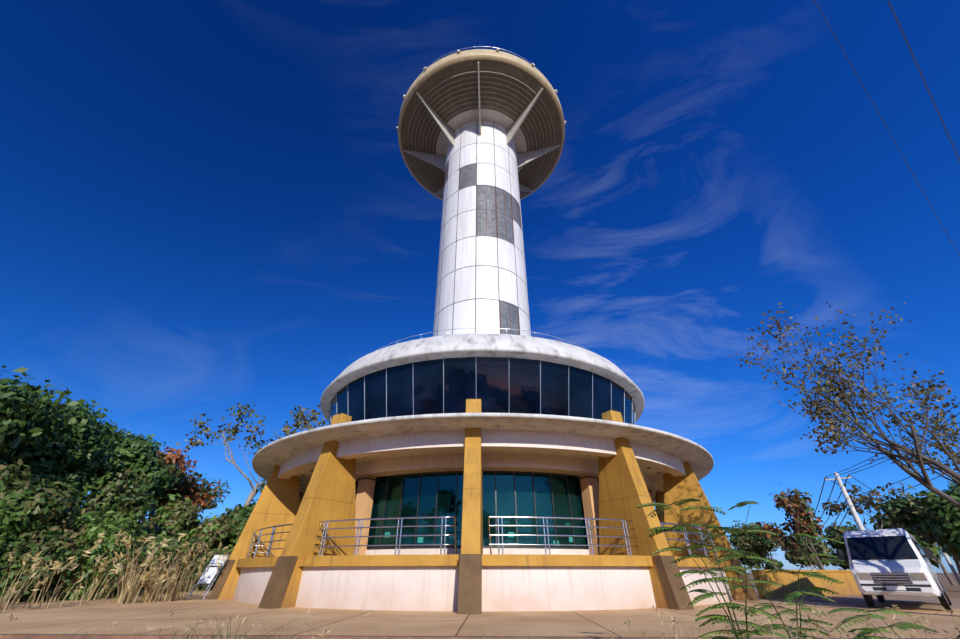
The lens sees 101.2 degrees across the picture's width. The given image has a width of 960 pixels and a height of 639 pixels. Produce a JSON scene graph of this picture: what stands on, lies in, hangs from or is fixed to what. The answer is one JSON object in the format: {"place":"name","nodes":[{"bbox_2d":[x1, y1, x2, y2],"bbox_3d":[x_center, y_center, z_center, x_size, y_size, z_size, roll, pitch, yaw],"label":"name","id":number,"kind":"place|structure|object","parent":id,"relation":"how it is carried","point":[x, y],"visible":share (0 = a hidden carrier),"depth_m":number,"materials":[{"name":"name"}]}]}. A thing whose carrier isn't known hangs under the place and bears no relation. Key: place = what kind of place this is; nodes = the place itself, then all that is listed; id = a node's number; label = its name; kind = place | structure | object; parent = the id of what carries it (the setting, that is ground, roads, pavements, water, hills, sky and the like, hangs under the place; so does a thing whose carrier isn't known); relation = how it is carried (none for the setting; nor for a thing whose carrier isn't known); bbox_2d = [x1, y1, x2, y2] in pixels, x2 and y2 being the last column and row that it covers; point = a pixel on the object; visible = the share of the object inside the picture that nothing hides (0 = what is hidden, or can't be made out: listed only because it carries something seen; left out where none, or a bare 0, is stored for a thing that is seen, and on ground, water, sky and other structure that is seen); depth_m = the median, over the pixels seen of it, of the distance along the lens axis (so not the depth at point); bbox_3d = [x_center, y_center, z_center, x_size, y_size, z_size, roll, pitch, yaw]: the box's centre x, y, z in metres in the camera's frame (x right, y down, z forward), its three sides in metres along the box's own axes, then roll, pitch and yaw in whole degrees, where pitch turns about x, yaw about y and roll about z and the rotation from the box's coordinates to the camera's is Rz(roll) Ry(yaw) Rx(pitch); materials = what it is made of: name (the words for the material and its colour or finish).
{"place":"outdoors","nodes":[
{"label":"outdoors","id":0,"kind":"place"},
{"bbox_2d":[0,549,137,611],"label":"dry grass","id":1,"kind":"structure","parent":0,"point":[14,587],"depth_m":12.90,"materials":[{"name":"beige plant"}]},
{"bbox_2d":[82,526,237,604],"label":"dry grass","id":2,"kind":"structure","parent":0,"point":[145,576],"depth_m":15.38,"materials":[{"name":"beige plant"}]},
{"bbox_2d":[0,590,959,637],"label":"plaza apron","id":3,"kind":"object","parent":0,"point":[74,617],"visible":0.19,"depth_m":9.50,"materials":[{"name":"concrete"}]},
{"bbox_2d":[0,493,42,595],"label":"bush","id":4,"kind":"object","parent":3,"relation":"on","point":[5,523],"visible":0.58,"depth_m":15.51,"materials":[{"name":"green plant"}]},
{"bbox_2d":[0,512,92,601],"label":"bush","id":5,"kind":"object","parent":3,"relation":"on","point":[61,545],"visible":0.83,"depth_m":15.58,"materials":[{"name":"green plant"}]},
{"bbox_2d":[44,510,155,600],"bbox_3d":[-17.582,11.627,17.929,4.414,5.515,4.636,-1,-33,2],"label":"bush","id":6,"kind":"object","parent":3,"relation":"on","point":[111,528],"visible":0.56,"depth_m":17.41,"materials":[{"name":"green plant"}]},
{"bbox_2d":[33,575,206,601],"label":"dry grass slope","id":7,"kind":"structure","parent":3,"relation":"on","point":[90,596],"depth_m":16.24,"materials":[{"name":"beige plant"}]},
{"bbox_2d":[105,531,181,594],"bbox_3d":[-18.036,12.984,20.764,3.921,3.354,4.100,25,-40,-34],"label":"bush","id":8,"kind":"object","parent":3,"relation":"on","point":[158,538],"visible":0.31,"depth_m":20.63,"materials":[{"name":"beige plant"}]},
{"bbox_2d":[160,530,229,591],"bbox_3d":[-18.031,15.171,24.152,4.667,3.988,4.007,12,-34,-18],"label":"bush","id":9,"kind":"object","parent":3,"relation":"on","point":[192,541],"visible":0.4,"depth_m":23.93,"materials":[{"name":"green plant"}]},
{"bbox_2d":[187,554,229,599],"bbox_3d":[-11.794,11.131,17.174,0.819,1.804,0.122,-8,-57,12],"label":"sign board","id":10,"kind":"object","parent":3,"relation":"on","point":[206,577],"visible":0.98,"depth_m":17.17,"materials":[{"name":"silver metal"}]},
{"bbox_2d":[201,538,237,589],"bbox_3d":[-18.195,17.680,27.892,4.248,3.866,3.883,-1,-33,2],"label":"bush","id":11,"kind":"object","parent":3,"relation":"on","point":[230,548],"visible":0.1,"depth_m":27.92,"materials":[{"name":"green plant"}]},
{"bbox_2d":[208,399,758,613],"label":"pillars","id":12,"kind":"structure","parent":3,"relation":"on","point":[329,494],"depth_m":15.26,"materials":[{"name":"yellow concrete"}]},
{"bbox_2d":[252,413,713,480],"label":"canopy roof","id":13,"kind":"structure","parent":12,"relation":"on","point":[280,451],"depth_m":15.33,"materials":[{"name":"white concrete"}]},
{"bbox_2d":[293,450,666,493],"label":"beam","id":14,"kind":"structure","parent":13,"relation":"attached to","point":[656,475],"depth_m":17.33,"materials":[{"name":"beige concrete"}]},
{"bbox_2d":[320,333,644,421],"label":"roof","id":15,"kind":"structure","parent":13,"relation":"on","point":[481,345],"depth_m":19.52,"materials":[{"name":"white concrete"}]},
{"bbox_2d":[433,120,530,336],"bbox_3d":[0.148,-6.203,35.876,7.673,29.300,7.680,-1,-33,2],"label":"tower shaft","id":16,"kind":"object","parent":15,"relation":"on","point":[481,286],"visible":0.73,"depth_m":32.26,"materials":[{"name":"white tile"}]},
{"bbox_2d":[398,49,564,200],"bbox_3d":[0.148,-19.429,44.334,18.600,2.500,18.600,-1,-33,2],"label":"tower dish","id":17,"kind":"object","parent":16,"relation":"on","point":[429,78],"visible":0.67,"depth_m":39.85,"materials":[{"name":"beige metal"}]},
{"bbox_2d":[396,46,565,129],"bbox_3d":[0.148,-20.897,45.273,18.709,1.483,18.709,-1,-33,2],"label":"railing","id":18,"kind":"object","parent":17,"relation":"on","point":[498,50],"visible":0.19,"depth_m":38.39,"materials":[{"name":"silver metal"}]},
{"bbox_2d":[403,62,559,195],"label":"tower dish brackets","id":19,"kind":"object","parent":16,"relation":"attached to","point":[438,161],"visible":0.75,"depth_m":40.75,"materials":[{"name":"grey metal"}]},
{"bbox_2d":[329,357,635,424],"bbox_3d":[0.148,8.645,26.380,20.183,3.459,20.183,-1,-33,2],"label":"window band","id":20,"kind":"object","parent":15,"relation":"in","point":[493,384],"visible":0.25,"depth_m":18.91,"materials":[{"name":"black glass"}]},
{"bbox_2d":[375,328,589,350],"bbox_3d":[0.148,5.668,28.284,18.036,0.918,18.036,-1,-33,2],"label":"railing","id":21,"kind":"object","parent":15,"relation":"on","point":[495,328],"visible":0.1,"depth_m":21.38,"materials":[{"name":"silver metal"}]},
{"bbox_2d":[751,570,861,598],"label":"wall","id":22,"kind":"structure","parent":3,"relation":"on","point":[787,582],"depth_m":18.19,"materials":[{"name":"yellow paint"}]},
{"bbox_2d":[835,528,951,610],"bbox_3d":[14.651,8.783,13.961,5.430,2.303,2.380,28,-42,-36],"label":"van","id":23,"kind":"object","parent":3,"relation":"on","point":[893,562],"visible":0.96,"depth_m":12.60,"materials":[{"name":"white metal"}]},
{"bbox_2d":[0,573,959,637],"bbox_3d":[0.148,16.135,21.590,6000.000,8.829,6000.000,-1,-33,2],"label":"ground","id":24,"kind":"structure","parent":0,"point":[952,591],"depth_m":20.22,"materials":[{"name":"brown soil"}]},
{"bbox_2d":[0,365,84,464],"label":"tree","id":25,"kind":"object","parent":24,"relation":"on","point":[24,410],"visible":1,"depth_m":17.82,"materials":[{"name":"green plant"}]},
{"bbox_2d":[0,458,85,545],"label":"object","id":26,"kind":"object","parent":24,"relation":"on","point":[46,503],"visible":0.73,"depth_m":16.64,"materials":[{"name":"green plant"}]},
{"bbox_2d":[18,468,99,521],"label":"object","id":27,"kind":"object","parent":24,"relation":"on","point":[70,478],"visible":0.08,"depth_m":20.17,"materials":[{"name":"green plant"}]},
{"bbox_2d":[0,394,123,479],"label":"tree","id":28,"kind":"object","parent":24,"relation":"on","point":[68,452],"visible":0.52,"depth_m":21.38,"materials":[{"name":"green plant"}]},
{"bbox_2d":[49,522,147,586],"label":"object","id":29,"kind":"object","parent":24,"relation":"on","point":[134,537],"depth_m":22.55,"materials":[{"name":"green plant"}]},
{"bbox_2d":[48,469,157,589],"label":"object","id":30,"kind":"object","parent":24,"relation":"on","point":[112,495],"visible":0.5,"depth_m":21.31,"materials":[{"name":"green plant"}]},
{"bbox_2d":[76,429,147,503],"bbox_3d":[-34.232,13.378,33.539,8.516,9.771,7.750,20,-38,-28],"label":"tree","id":31,"kind":"object","parent":24,"relation":"on","point":[128,432],"depth_m":35.12,"materials":[{"name":"green plant"}]},
{"bbox_2d":[36,420,188,497],"bbox_3d":[-25.974,12.375,27.828,8.943,9.300,9.445,-1,-33,2],"label":"tree","id":32,"kind":"object","parent":24,"relation":"on","point":[137,456],"visible":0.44,"depth_m":26.98,"materials":[{"name":"green plant"}]},
{"bbox_2d":[138,517,188,542],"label":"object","id":33,"kind":"object","parent":24,"relation":"on","point":[158,529],"visible":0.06,"depth_m":25.35,"materials":[{"name":"green plant"}]},
{"bbox_2d":[96,446,231,520],"bbox_3d":[-28.461,15.236,32.755,9.155,8.125,12.538,-1,-33,2],"label":"tree","id":34,"kind":"object","parent":24,"relation":"on","point":[202,496],"visible":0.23,"depth_m":35.10,"materials":[{"name":"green plant"}]},
{"bbox_2d":[144,493,235,557],"bbox_3d":[-21.093,15.544,27.582,7.176,5.829,5.445,11,-34,-17],"label":"tree","id":35,"kind":"object","parent":24,"relation":"on","point":[185,518],"visible":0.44,"depth_m":27.09,"materials":[{"name":"green plant"}]},
{"bbox_2d":[199,513,235,546],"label":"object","id":36,"kind":"object","parent":24,"relation":"on","point":[216,519],"depth_m":31.60,"materials":[{"name":"green plant"}]},
{"bbox_2d":[218,499,256,545],"bbox_3d":[-17.880,17.121,30.418,6.921,6.379,5.439,-1,-33,2],"label":"tree","id":37,"kind":"object","parent":24,"relation":"on","point":[239,517],"visible":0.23,"depth_m":30.30,"materials":[{"name":"green plant"}]},
{"bbox_2d":[229,480,266,514],"bbox_3d":[-18.448,18.682,35.574,8.255,8.592,6.150,17,-36,-24],"label":"tree","id":38,"kind":"object","parent":24,"relation":"on","point":[262,487],"depth_m":35.34,"materials":[{"name":"green plant"}]},
{"bbox_2d":[176,402,327,506],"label":"tree","id":39,"kind":"object","parent":24,"relation":"on","point":[235,430],"visible":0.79,"depth_m":41.70,"materials":[{"name":"brown plant"}]},
{"bbox_2d":[258,421,296,446],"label":"tree","id":40,"kind":"object","parent":24,"relation":"on","point":[293,432],"visible":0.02,"depth_m":48.53,"materials":[{"name":"green plant"}]},
{"bbox_2d":[0,634,959,638],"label":"plaza kerb","id":41,"kind":"structure","parent":24,"relation":"on","point":[50,636],"depth_m":7.18,"materials":[{"name":"grey concrete"}]},
{"bbox_2d":[727,520,789,568],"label":"tree","id":42,"kind":"object","parent":24,"relation":"on","point":[763,545],"visible":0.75,"depth_m":54.57,"materials":[{"name":"green plant"}]},
{"bbox_2d":[735,545,783,569],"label":"tree","id":43,"kind":"object","parent":24,"relation":"on","point":[768,566],"visible":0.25,"depth_m":79.90,"materials":[{"name":"green plant"}]},
{"bbox_2d":[756,484,824,569],"bbox_3d":[22.634,15.319,27.753,4.172,6.755,4.414,-1,-33,2],"label":"red tree","id":44,"kind":"object","parent":24,"relation":"on","point":[795,505],"visible":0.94,"depth_m":28.17,"materials":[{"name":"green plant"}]},
{"bbox_2d":[784,535,832,569],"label":"tree","id":45,"kind":"object","parent":24,"relation":"on","point":[794,560],"visible":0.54,"depth_m":65.73,"materials":[{"name":"green plant"}]},
{"bbox_2d":[820,522,858,569],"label":"tree","id":46,"kind":"object","parent":24,"relation":"on","point":[839,533],"visible":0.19,"depth_m":52.53,"materials":[{"name":"green plant"}]},
{"bbox_2d":[729,302,959,507],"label":"tree","id":47,"kind":"object","parent":24,"relation":"on","point":[920,460],"visible":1,"depth_m":11.84,"materials":[{"name":"brown plant"}]},
{"bbox_2d":[818,483,906,529],"bbox_3d":[35.682,18.713,34.669,4.699,8.721,7.890,10,-34,-15],"label":"tree","id":48,"kind":"object","parent":24,"relation":"on","point":[861,499],"visible":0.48,"depth_m":35.44,"materials":[{"name":"green plant"}]},
{"bbox_2d":[810,0,959,584],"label":"power lines","id":49,"kind":"object","parent":24,"relation":"on","point":[852,508],"visible":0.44,"depth_m":32.18,"materials":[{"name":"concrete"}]},
{"bbox_2d":[863,513,954,584],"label":"tree","id":50,"kind":"object","parent":24,"relation":"on","point":[934,548],"visible":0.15,"depth_m":42.81,"materials":[{"name":"green plant"}]},
{"bbox_2d":[870,485,959,573],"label":"green tree","id":51,"kind":"object","parent":24,"relation":"on","point":[907,512],"visible":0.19,"depth_m":25.69,"materials":[{"name":"green plant"}]},
{"bbox_2d":[915,472,959,556],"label":"green tree","id":52,"kind":"object","parent":24,"relation":"on","point":[945,522],"visible":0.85,"depth_m":21.97,"materials":[{"name":"green plant"}]},
{"label":"plaza pavers","id":53,"kind":"object","parent":24,"relation":"on","visible":0},
{"bbox_2d":[25,615,332,638],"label":"green grass","id":54,"kind":"structure","parent":53,"relation":"on","point":[210,630],"depth_m":4.54,"materials":[{"name":"plant"}]},
{"bbox_2d":[0,601,369,638],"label":"dry grass","id":55,"kind":"structure","parent":53,"relation":"on","point":[225,635],"depth_m":4.58,"materials":[{"name":"beige plant"}]},
{"bbox_2d":[76,625,662,638],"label":"tufts","id":56,"kind":"object","parent":53,"relation":"on","point":[385,635],"visible":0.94,"depth_m":6.44,"materials":[{"name":"green plant"}]},
{"bbox_2d":[637,498,788,638],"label":"fern plant","id":57,"kind":"object","parent":53,"relation":"on","point":[681,528],"visible":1,"depth_m":3.96,"materials":[{"name":"green plant"}]},
{"bbox_2d":[699,531,846,638],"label":"fern plant","id":58,"kind":"object","parent":53,"relation":"on","point":[800,593],"visible":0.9,"depth_m":4.77,"materials":[{"name":"green plant"}]},
{"bbox_2d":[603,598,959,638],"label":"dry grass","id":59,"kind":"structure","parent":53,"relation":"on","point":[867,625],"depth_m":4.10,"materials":[{"name":"beige plant"}]},
{"bbox_2d":[828,608,959,638],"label":"fern plant","id":60,"kind":"object","parent":53,"relation":"on","point":[903,626],"visible":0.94,"depth_m":3.59,"materials":[{"name":"green plant"}]},
{"bbox_2d":[0,0,959,572],"label":"sky","id":61,"kind":"structure","parent":0,"point":[209,207],"materials":[{"name":"blue"}]},
{"bbox_2d":[233,430,732,610],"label":"tower base walls","id":62,"kind":"structure","parent":0,"point":[520,579],"depth_m":13.04,"materials":[{"name":"white paint"}]},
{"bbox_2d":[355,471,598,549],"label":"windows","id":63,"kind":"structure","parent":62,"relation":"in","point":[504,493],"depth_m":16.35,"materials":[{"name":"teal glass"}]},
{"bbox_2d":[246,516,717,557],"bbox_3d":[0.148,13.634,23.189,24.738,1.106,24.738,-1,-33,2],"label":"tower railing","id":64,"kind":"object","parent":62,"relation":"on","point":[625,530],"visible":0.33,"depth_m":13.39,"materials":[{"name":"silver metal"}]},
{"bbox_2d":[355,470,654,554],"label":"tower columns","id":65,"kind":"structure","parent":62,"relation":"on","point":[366,489],"depth_m":16.68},
{"bbox_2d":[751,583,959,608],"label":"road","id":66,"kind":"structure","parent":0,"point":[911,602],"depth_m":15.19,"materials":[{"name":"grey asphalt"}]}
]}

